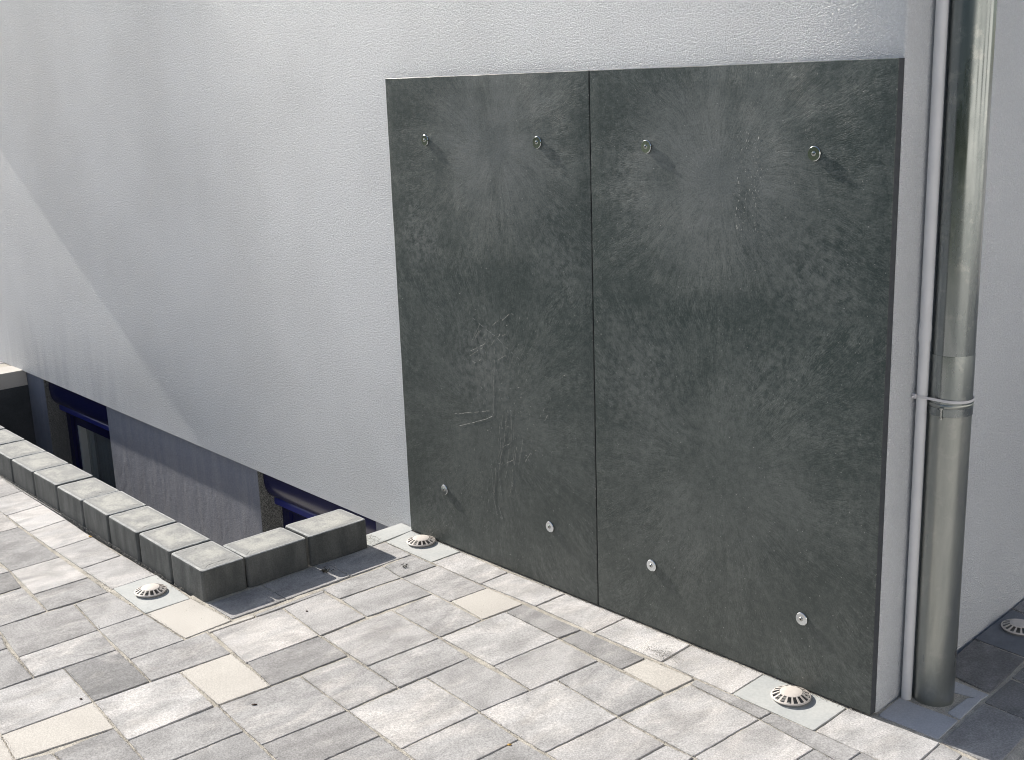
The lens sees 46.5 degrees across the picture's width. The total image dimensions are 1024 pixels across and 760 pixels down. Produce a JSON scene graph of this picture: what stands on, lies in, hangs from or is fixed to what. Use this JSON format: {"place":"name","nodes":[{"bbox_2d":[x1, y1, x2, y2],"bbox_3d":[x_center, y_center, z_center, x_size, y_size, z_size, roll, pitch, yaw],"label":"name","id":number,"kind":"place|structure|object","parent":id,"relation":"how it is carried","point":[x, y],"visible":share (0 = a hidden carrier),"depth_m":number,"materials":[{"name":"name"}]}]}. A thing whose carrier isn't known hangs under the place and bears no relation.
{"place":"outdoors","nodes":[
{"label":"outdoors","id":0,"kind":"place"},
{"bbox_2d":[0,361,1023,759],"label":"pavement","id":1,"kind":"structure","parent":0,"point":[418,713],"depth_m":3.10,"materials":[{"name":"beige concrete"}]},
{"bbox_2d":[0,366,35,444],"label":"well end kerb","id":2,"kind":"structure","parent":1,"relation":"on","point":[16,417],"depth_m":6.75,"materials":[{"name":"concrete"}]},
{"bbox_2d":[0,476,86,533],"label":"gravel strip","id":3,"kind":"object","parent":1,"relation":"in","point":[38,501],"depth_m":4.60,"materials":[{"name":"gravel"}]},
{"bbox_2d":[0,426,366,601],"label":"kerb wall","id":4,"kind":"structure","parent":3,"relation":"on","point":[192,562],"depth_m":3.92,"materials":[{"name":"grey concrete"}]},
{"bbox_2d":[134,583,166,598],"bbox_3d":[-1.117,0.648,3.688,0.098,0.024,0.098,12,20,43],"label":"vent cap","id":5,"kind":"object","parent":1,"relation":"on","point":[151,590],"visible":1,"depth_m":3.68,"materials":[{"name":"beige plastic"}]},
{"bbox_2d":[406,535,435,547],"bbox_3d":[-0.306,0.539,4.012,0.098,0.024,0.098,5,16,24],"label":"vent cap","id":6,"kind":"object","parent":1,"relation":"on","point":[419,541],"visible":1,"depth_m":4.00,"materials":[{"name":"grey"}]},
{"bbox_2d":[771,685,811,706],"bbox_3d":[0.687,0.775,2.937,0.098,0.024,0.098,11,19,41],"label":"vent cap","id":7,"kind":"object","parent":1,"relation":"on","point":[790,696],"visible":1,"depth_m":2.92,"materials":[{"name":"grey plastic"}]},
{"bbox_2d":[1001,619,1023,636],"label":"vent cap","id":8,"kind":"object","parent":1,"relation":"on","point":[1013,626],"visible":1,"depth_m":3.25,"materials":[{"name":"grey plastic"}]},
{"label":"ground","id":9,"kind":"structure","parent":0,"visible":0},
{"bbox_2d":[0,0,1023,712],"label":"house","id":10,"kind":"structure","parent":9,"relation":"on","point":[198,310],"depth_m":4.44,"materials":[{"name":"grey paint"}]},
{"bbox_2d":[43,379,115,487],"bbox_3d":[-2.200,0.368,6.477,0.285,0.714,0.810,-14,19,-40],"label":"window","id":11,"kind":"structure","parent":10,"relation":"in","point":[79,427],"depth_m":6.62,"materials":[{"name":"paint"}]},
{"bbox_2d":[257,471,376,534],"bbox_3d":[-0.663,0.728,4.835,0.285,0.714,0.835,-14,19,-40],"label":"window","id":12,"kind":"structure","parent":10,"relation":"in","point":[282,504],"depth_m":4.94,"materials":[{"name":"paint"}]},
{"bbox_2d":[385,70,598,604],"bbox_3d":[-0.069,-0.147,3.630,0.032,1.514,0.888,-14,19,-40],"label":"wall board","id":13,"kind":"object","parent":10,"relation":"attached to","point":[491,194],"depth_m":3.57,"materials":[{"name":"concrete"}]},
{"bbox_2d":[590,58,904,714],"bbox_3d":[0.533,-0.006,2.986,0.032,1.514,0.890,-14,19,-40],"label":"wall board","id":14,"kind":"object","parent":10,"relation":"attached to","point":[744,227],"depth_m":2.92,"materials":[{"name":"concrete"}]},
{"bbox_2d":[901,0,948,699],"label":"conduit","id":15,"kind":"object","parent":10,"relation":"attached to","point":[934,147],"visible":0.93,"depth_m":2.69,"materials":[{"name":"grey plastic"}]},
{"bbox_2d":[912,0,997,706],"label":"downpipe","id":16,"kind":"object","parent":10,"relation":"attached to","point":[968,91],"visible":0.91,"depth_m":2.67,"materials":[{"name":"metal"}]},
{"bbox_2d":[911,393,973,403],"bbox_3d":[0.996,0.037,2.736,0.124,0.015,0.112,-14,19,-40],"label":"cable tie","id":17,"kind":"object","parent":16,"relation":"attached to","point":[914,395],"visible":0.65,"depth_m":2.71,"materials":[{"name":"white plastic"}]}
]}

